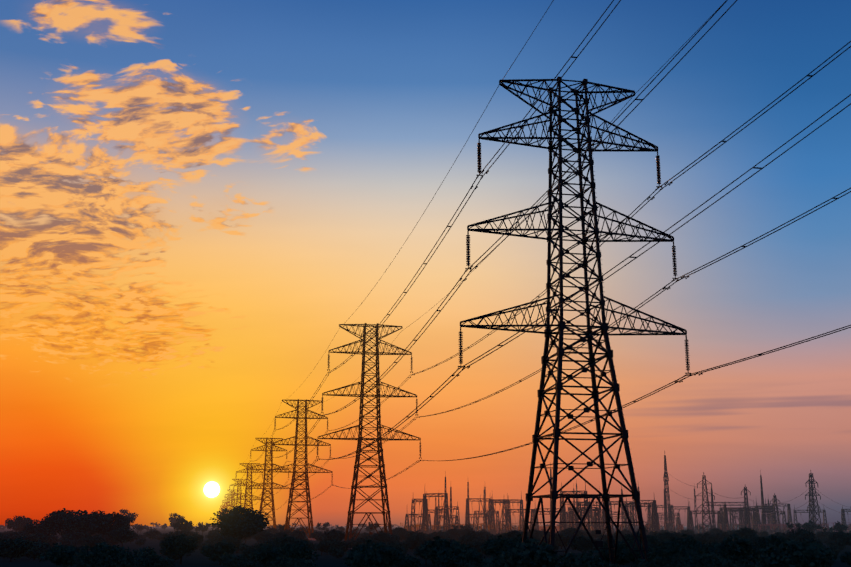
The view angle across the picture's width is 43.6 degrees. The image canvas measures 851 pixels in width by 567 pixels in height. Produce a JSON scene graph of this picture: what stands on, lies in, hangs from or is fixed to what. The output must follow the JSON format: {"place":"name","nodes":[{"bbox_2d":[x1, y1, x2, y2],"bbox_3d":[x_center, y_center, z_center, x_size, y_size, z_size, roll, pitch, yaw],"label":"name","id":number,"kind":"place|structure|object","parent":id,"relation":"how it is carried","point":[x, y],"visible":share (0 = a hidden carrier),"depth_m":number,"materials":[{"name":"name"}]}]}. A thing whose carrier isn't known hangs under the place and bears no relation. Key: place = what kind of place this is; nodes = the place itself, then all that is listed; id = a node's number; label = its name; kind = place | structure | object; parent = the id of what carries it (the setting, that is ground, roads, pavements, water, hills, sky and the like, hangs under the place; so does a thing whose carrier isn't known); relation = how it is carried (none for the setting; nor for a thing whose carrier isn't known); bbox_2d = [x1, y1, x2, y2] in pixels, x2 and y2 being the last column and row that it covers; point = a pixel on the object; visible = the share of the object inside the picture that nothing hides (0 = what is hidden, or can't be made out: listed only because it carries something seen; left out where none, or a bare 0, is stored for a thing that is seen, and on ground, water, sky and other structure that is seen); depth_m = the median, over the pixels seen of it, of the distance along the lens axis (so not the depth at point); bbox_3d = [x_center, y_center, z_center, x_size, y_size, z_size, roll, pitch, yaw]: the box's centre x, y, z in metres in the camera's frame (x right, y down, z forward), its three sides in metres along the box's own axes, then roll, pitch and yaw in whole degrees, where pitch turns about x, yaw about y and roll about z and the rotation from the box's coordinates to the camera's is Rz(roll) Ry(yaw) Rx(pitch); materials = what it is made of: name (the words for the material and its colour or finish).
{"place":"outdoors","nodes":[
{"label":"outdoors","id":0,"kind":"place"},
{"bbox_2d":[0,526,850,566],"bbox_3d":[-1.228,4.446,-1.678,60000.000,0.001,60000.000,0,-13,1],"label":"ground","id":1,"kind":"structure","parent":0,"point":[196,558],"depth_m":169.35,"materials":[{"name":"black"}]},
{"bbox_2d":[5,515,32,531],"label":"tree","id":2,"kind":"object","parent":1,"relation":"on","point":[18,523],"visible":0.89,"depth_m":408.62,"materials":[{"name":"black plant"}]},
{"bbox_2d":[23,519,54,537],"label":"tree","id":3,"kind":"object","parent":1,"relation":"on","point":[30,528],"visible":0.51,"depth_m":261.61,"materials":[{"name":"black plant"}]},
{"bbox_2d":[38,542,80,566],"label":"bush","id":4,"kind":"object","parent":1,"relation":"on","point":[56,554],"visible":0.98,"depth_m":114.06,"materials":[{"name":"black plant"}]},
{"bbox_2d":[41,508,83,544],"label":"tree","id":5,"kind":"object","parent":1,"relation":"on","point":[52,523],"visible":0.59,"depth_m":253.31,"materials":[{"name":"black plant"}]},
{"bbox_2d":[62,509,112,535],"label":"tree","id":6,"kind":"object","parent":1,"relation":"on","point":[92,523],"visible":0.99,"depth_m":241.94,"materials":[{"name":"black plant"}]},
{"bbox_2d":[69,541,136,566],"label":"bush","id":7,"kind":"object","parent":1,"relation":"on","point":[103,554],"visible":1,"depth_m":74.83,"materials":[{"name":"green plant"}]},
{"bbox_2d":[97,512,133,544],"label":"tree","id":8,"kind":"object","parent":1,"relation":"on","point":[119,520],"visible":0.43,"depth_m":248.24,"materials":[{"name":"black plant"}]},
{"bbox_2d":[108,526,136,546],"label":"tree","id":9,"kind":"object","parent":1,"relation":"on","point":[118,534],"visible":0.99,"depth_m":224.87,"materials":[{"name":"black plant"}]},
{"bbox_2d":[119,509,138,523],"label":"tree","id":10,"kind":"object","parent":1,"relation":"on","point":[129,514],"visible":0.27,"depth_m":683.66,"materials":[{"name":"black plant"}]},
{"bbox_2d":[128,531,140,543],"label":"bush","id":11,"kind":"object","parent":1,"relation":"on","point":[137,537],"visible":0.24,"depth_m":290.84,"materials":[{"name":"black plant"}]},
{"bbox_2d":[135,538,145,545],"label":"bush","id":12,"kind":"object","parent":1,"relation":"on","point":[142,541],"visible":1,"depth_m":263.40,"materials":[{"name":"black plant"}]},
{"bbox_2d":[132,550,155,566],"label":"bush","id":13,"kind":"object","parent":1,"relation":"on","point":[146,555],"visible":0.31,"depth_m":115.82,"materials":[{"name":"black plant"}]},
{"bbox_2d":[133,546,156,558],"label":"bush","id":14,"kind":"object","parent":1,"relation":"on","point":[144,550],"visible":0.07,"depth_m":128.53,"materials":[{"name":"black plant"}]},
{"bbox_2d":[143,529,157,538],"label":"bush","id":15,"kind":"object","parent":1,"relation":"on","point":[150,534],"visible":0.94,"depth_m":360.69,"materials":[{"name":"black plant"}]},
{"bbox_2d":[159,548,184,561],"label":"bush","id":16,"kind":"object","parent":1,"relation":"on","point":[172,555],"visible":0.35,"depth_m":141.96,"materials":[{"name":"black plant"}]},
{"bbox_2d":[169,513,184,530],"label":"tree","id":17,"kind":"object","parent":1,"relation":"on","point":[172,520],"visible":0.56,"depth_m":877.21,"materials":[{"name":"black plant"}]},
{"bbox_2d":[161,533,198,563],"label":"tree","id":18,"kind":"object","parent":1,"relation":"on","point":[180,544],"visible":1,"depth_m":134.28,"materials":[{"name":"black plant"}]},
{"bbox_2d":[173,516,192,530],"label":"tree","id":19,"kind":"object","parent":1,"relation":"on","point":[180,525],"visible":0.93,"depth_m":417.20,"materials":[{"name":"black plant"}]},
{"bbox_2d":[174,529,193,536],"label":"bush","id":20,"kind":"object","parent":1,"relation":"on","point":[184,531],"visible":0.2,"depth_m":302.49,"materials":[{"name":"black plant"}]},
{"bbox_2d":[187,534,203,543],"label":"bush","id":21,"kind":"object","parent":1,"relation":"on","point":[200,539],"visible":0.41,"depth_m":225.25,"materials":[{"name":"black plant"}]},
{"bbox_2d":[196,522,208,535],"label":"tree","id":22,"kind":"object","parent":1,"relation":"on","point":[202,528],"visible":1,"depth_m":518.64,"materials":[{"name":"black plant"}]},
{"bbox_2d":[205,530,219,539],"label":"bush","id":23,"kind":"object","parent":1,"relation":"on","point":[210,535],"visible":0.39,"depth_m":280.52,"materials":[{"name":"black plant"}]},
{"bbox_2d":[199,539,238,564],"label":"tree","id":24,"kind":"object","parent":1,"relation":"on","point":[217,550],"visible":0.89,"depth_m":132.68,"materials":[{"name":"black plant"}]},
{"bbox_2d":[221,496,234,512],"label":"transmission tower","id":25,"kind":"structure","parent":1,"relation":"on","point":[228,498],"depth_m":1634.16,"materials":[{"name":"metal"}]},
{"bbox_2d":[224,490,241,509],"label":"transmission tower","id":26,"kind":"structure","parent":1,"relation":"on","point":[231,498],"depth_m":1310.98,"materials":[{"name":"metal"}]},
{"bbox_2d":[226,479,250,508],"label":"transmission tower","id":27,"kind":"structure","parent":1,"relation":"on","point":[239,493],"depth_m":1029.30,"materials":[{"name":"metal"}]},
{"bbox_2d":[209,505,269,552],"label":"tree","id":28,"kind":"object","parent":1,"relation":"on","point":[235,520],"visible":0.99,"depth_m":193.27,"materials":[{"name":"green plant"}]},
{"bbox_2d":[231,463,264,513],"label":"transmission tower","id":29,"kind":"structure","parent":1,"relation":"on","point":[251,495],"depth_m":749.98,"materials":[{"name":"metal"}]},
{"bbox_2d":[245,438,289,527],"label":"transmission tower","id":30,"kind":"structure","parent":1,"relation":"on","point":[271,483],"depth_m":547.37,"materials":[{"name":"metal"}]},
{"bbox_2d":[268,527,278,532],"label":"bush","id":31,"kind":"object","parent":1,"relation":"on","point":[275,530],"visible":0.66,"depth_m":406.86,"materials":[{"name":"black plant"}]},
{"bbox_2d":[278,524,291,531],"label":"bush","id":32,"kind":"object","parent":1,"relation":"on","point":[281,528],"visible":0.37,"depth_m":414.75,"materials":[{"name":"black plant"}]},
{"bbox_2d":[290,530,306,539],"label":"bush","id":33,"kind":"object","parent":1,"relation":"on","point":[300,534],"visible":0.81,"depth_m":281.46,"materials":[{"name":"black plant"}]},
{"bbox_2d":[267,399,332,539],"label":"transmission tower","id":34,"kind":"structure","parent":1,"relation":"on","point":[306,472],"depth_m":373.30,"materials":[{"name":"metal"}]},
{"bbox_2d":[308,541,319,550],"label":"bush","id":35,"kind":"object","parent":1,"relation":"on","point":[315,547],"visible":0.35,"depth_m":174.15,"materials":[{"name":"black plant"}]},
{"bbox_2d":[309,530,322,539],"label":"bush","id":36,"kind":"object","parent":1,"relation":"on","point":[314,534],"visible":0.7,"depth_m":331.92,"materials":[{"name":"black plant"}]},
{"bbox_2d":[317,533,324,540],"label":"bush","id":37,"kind":"object","parent":1,"relation":"on","point":[320,536],"visible":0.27,"depth_m":288.57,"materials":[{"name":"black plant"}]},
{"bbox_2d":[317,522,329,532],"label":"tree","id":38,"kind":"object","parent":1,"relation":"on","point":[324,525],"visible":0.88,"depth_m":567.28,"materials":[{"name":"black plant"}]},
{"bbox_2d":[323,529,344,540],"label":"bush","id":39,"kind":"object","parent":1,"relation":"on","point":[334,534],"visible":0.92,"depth_m":233.66,"materials":[{"name":"black plant"}]},
{"bbox_2d":[316,323,421,548],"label":"transmission tower","id":40,"kind":"structure","parent":1,"relation":"on","point":[377,396],"depth_m":233.97,"materials":[{"name":"metal"}]},
{"bbox_2d":[364,524,373,531],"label":"bush","id":41,"kind":"object","parent":1,"relation":"on","point":[367,528],"visible":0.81,"depth_m":555.42,"materials":[{"name":"black plant"}]},
{"bbox_2d":[368,522,378,533],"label":"tree","id":42,"kind":"object","parent":1,"relation":"on","point":[371,525],"visible":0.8,"depth_m":486.88,"materials":[{"name":"black plant"}]},
{"bbox_2d":[343,542,405,566],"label":"bush","id":43,"kind":"object","parent":1,"relation":"on","point":[381,556],"visible":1,"depth_m":88.45,"materials":[{"name":"black plant"}]},
{"bbox_2d":[346,539,404,558],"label":"bush","id":44,"kind":"object","parent":1,"relation":"on","point":[363,547],"visible":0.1,"depth_m":100.45,"materials":[{"name":"black plant"}]},
{"bbox_2d":[372,531,400,540],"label":"bush","id":45,"kind":"object","parent":1,"relation":"on","point":[397,537],"visible":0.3,"depth_m":223.71,"materials":[{"name":"black plant"}]},
{"bbox_2d":[392,527,406,537],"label":"bush","id":46,"kind":"object","parent":1,"relation":"on","point":[400,531],"visible":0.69,"depth_m":329.48,"materials":[{"name":"black plant"}]},
{"bbox_2d":[405,530,423,538],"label":"bush","id":47,"kind":"object","parent":1,"relation":"on","point":[415,532],"visible":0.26,"depth_m":273.60,"materials":[{"name":"black plant"}]},
{"bbox_2d":[429,530,447,540],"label":"bush","id":48,"kind":"object","parent":1,"relation":"on","point":[435,533],"visible":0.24,"depth_m":322.27,"materials":[{"name":"black plant"}]},
{"bbox_2d":[420,536,470,564],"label":"bush","id":49,"kind":"object","parent":1,"relation":"on","point":[431,549],"visible":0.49,"depth_m":118.78,"materials":[{"name":"black plant"}]},
{"bbox_2d":[446,528,459,539],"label":"tree","id":50,"kind":"object","parent":1,"relation":"on","point":[455,532],"visible":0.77,"depth_m":335.04,"materials":[{"name":"black plant"}]},
{"bbox_2d":[459,528,472,535],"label":"bush","id":51,"kind":"object","parent":1,"relation":"on","point":[462,532],"visible":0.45,"depth_m":329.27,"materials":[{"name":"black plant"}]},
{"bbox_2d":[460,523,472,529],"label":"bush","id":52,"kind":"object","parent":1,"relation":"on","point":[466,526],"visible":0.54,"depth_m":456.54,"materials":[{"name":"black plant"}]},
{"bbox_2d":[465,531,482,537],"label":"bush","id":53,"kind":"object","parent":1,"relation":"on","point":[476,534],"visible":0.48,"depth_m":262.46,"materials":[{"name":"black plant"}]},
{"bbox_2d":[478,530,492,536],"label":"bush","id":54,"kind":"object","parent":1,"relation":"on","point":[485,533],"visible":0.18,"depth_m":286.49,"materials":[{"name":"black plant"}]},
{"bbox_2d":[480,535,521,562],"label":"tree","id":55,"kind":"object","parent":1,"relation":"on","point":[498,546],"visible":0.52,"depth_m":120.80,"materials":[{"name":"black plant"}]},
{"bbox_2d":[502,530,522,538],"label":"bush","id":56,"kind":"object","parent":1,"relation":"on","point":[508,534],"visible":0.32,"depth_m":191.22,"materials":[{"name":"black plant"}]},
{"bbox_2d":[497,538,559,566],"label":"bush","id":57,"kind":"object","parent":1,"relation":"on","point":[541,555],"visible":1,"depth_m":83.06,"materials":[{"name":"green plant"}]},
{"bbox_2d":[509,534,547,547],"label":"bush","id":58,"kind":"object","parent":1,"relation":"on","point":[516,540],"visible":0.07,"depth_m":130.89,"materials":[{"name":"black plant"}]},
{"bbox_2d":[527,529,543,536],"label":"bush","id":59,"kind":"object","parent":1,"relation":"on","point":[537,532],"visible":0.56,"depth_m":298.46,"materials":[{"name":"black plant"}]},
{"bbox_2d":[554,532,572,548],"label":"bush","id":60,"kind":"object","parent":1,"relation":"on","point":[565,537],"visible":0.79,"depth_m":223.29,"materials":[{"name":"green plant"}]},
{"bbox_2d":[562,527,585,536],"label":"bush","id":61,"kind":"object","parent":1,"relation":"on","point":[572,530],"visible":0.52,"depth_m":257.00,"materials":[{"name":"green plant"}]},
{"bbox_2d":[457,76,691,564],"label":"transmission tower","id":62,"kind":"structure","parent":1,"relation":"on","point":[588,337],"depth_m":102.54,"materials":[{"name":"metal"}]},
{"bbox_2d":[226,0,722,494],"bbox_3d":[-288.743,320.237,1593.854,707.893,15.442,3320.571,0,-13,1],"label":"earth wires","id":63,"kind":"object","parent":62,"relation":"attached to","point":[460,152],"visible":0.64,"depth_m":120.85,"materials":[{"name":"grey metal"}]},
{"bbox_2d":[217,0,850,518],"bbox_3d":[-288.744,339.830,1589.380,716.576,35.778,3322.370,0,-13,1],"label":"conductors","id":64,"kind":"object","parent":62,"relation":"attached to","point":[581,258],"visible":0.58,"depth_m":92.82,"materials":[{"name":"grey metal"}]},
{"bbox_2d":[260,56,837,494],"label":"line fittings","id":65,"kind":"object","parent":64,"relation":"attached to","point":[538,296],"visible":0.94,"depth_m":105.05,"materials":[{"name":"grey metal"}]},
{"bbox_2d":[591,529,601,537],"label":"bush","id":66,"kind":"object","parent":1,"relation":"on","point":[594,534],"visible":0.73,"depth_m":383.67,"materials":[{"name":"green plant"}]},
{"bbox_2d":[404,451,850,534],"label":"substation steelwork","id":67,"kind":"object","parent":1,"relation":"on","point":[722,515],"visible":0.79,"depth_m":591.97,"materials":[{"name":"metal"}]},
{"bbox_2d":[400,522,850,530],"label":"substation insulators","id":68,"kind":"object","parent":67,"relation":"attached to","point":[681,527],"visible":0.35,"depth_m":581.35,"materials":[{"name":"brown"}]},
{"bbox_2d":[414,472,850,526],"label":"substation busbars","id":69,"kind":"object","parent":67,"relation":"on","point":[767,524],"visible":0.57,"depth_m":581.68,"materials":[{"name":"grey metal"}]},
{"bbox_2d":[412,526,847,533],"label":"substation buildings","id":70,"kind":"structure","parent":1,"relation":"on","point":[540,528],"depth_m":763.65,"materials":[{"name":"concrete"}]},
{"bbox_2d":[670,531,686,537],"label":"bush","id":71,"kind":"object","parent":1,"relation":"on","point":[679,534],"visible":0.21,"depth_m":258.84,"materials":[{"name":"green plant"}]},
{"bbox_2d":[682,529,693,533],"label":"bush","id":72,"kind":"object","parent":1,"relation":"on","point":[686,531],"visible":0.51,"depth_m":382.49,"materials":[{"name":"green plant"}]},
{"bbox_2d":[698,532,714,536],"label":"bush","id":73,"kind":"object","parent":1,"relation":"on","point":[705,534],"visible":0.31,"depth_m":236.99,"materials":[{"name":"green plant"}]},
{"bbox_2d":[709,527,723,532],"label":"bush","id":74,"kind":"object","parent":1,"relation":"on","point":[716,530],"visible":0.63,"depth_m":397.75,"materials":[{"name":"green plant"}]},
{"bbox_2d":[715,531,732,541],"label":"bush","id":75,"kind":"object","parent":1,"relation":"on","point":[722,536],"visible":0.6,"depth_m":256.94,"materials":[{"name":"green plant"}]},
{"bbox_2d":[731,526,758,537],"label":"bush","id":76,"kind":"object","parent":1,"relation":"on","point":[745,531],"visible":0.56,"depth_m":228.54,"materials":[{"name":"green plant"}]},
{"bbox_2d":[770,532,784,536],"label":"bush","id":77,"kind":"object","parent":1,"relation":"on","point":[777,534],"visible":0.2,"depth_m":256.99,"materials":[{"name":"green plant"}]},
{"bbox_2d":[785,522,800,529],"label":"bush","id":78,"kind":"object","parent":1,"relation":"on","point":[798,525],"visible":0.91,"depth_m":447.97,"materials":[{"name":"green plant"}]},
{"bbox_2d":[784,527,815,540],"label":"bush","id":79,"kind":"object","parent":1,"relation":"on","point":[801,533],"visible":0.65,"depth_m":201.88,"materials":[{"name":"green plant"}]},
{"bbox_2d":[801,519,816,530],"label":"bush","id":80,"kind":"object","parent":1,"relation":"on","point":[810,523],"visible":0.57,"depth_m":502.02,"materials":[{"name":"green plant"}]},
{"bbox_2d":[806,524,820,531],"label":"bush","id":81,"kind":"object","parent":1,"relation":"on","point":[811,528],"visible":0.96,"depth_m":411.00,"materials":[{"name":"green plant"}]},
{"bbox_2d":[821,527,832,530],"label":"bush","id":82,"kind":"object","parent":1,"relation":"on","point":[830,529],"visible":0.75,"depth_m":419.39,"materials":[{"name":"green plant"}]},
{"bbox_2d":[829,531,850,544],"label":"bush","id":83,"kind":"object","parent":1,"relation":"on","point":[835,535],"visible":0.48,"depth_m":218.77,"materials":[{"name":"green plant"}]},
{"bbox_2d":[832,521,847,531],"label":"bush","id":84,"kind":"object","parent":1,"relation":"on","point":[838,526],"visible":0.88,"depth_m":459.50,"materials":[{"name":"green plant"}]},
{"bbox_2d":[0,0,850,525],"label":"sky","id":85,"kind":"structure","parent":0,"point":[197,197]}
]}

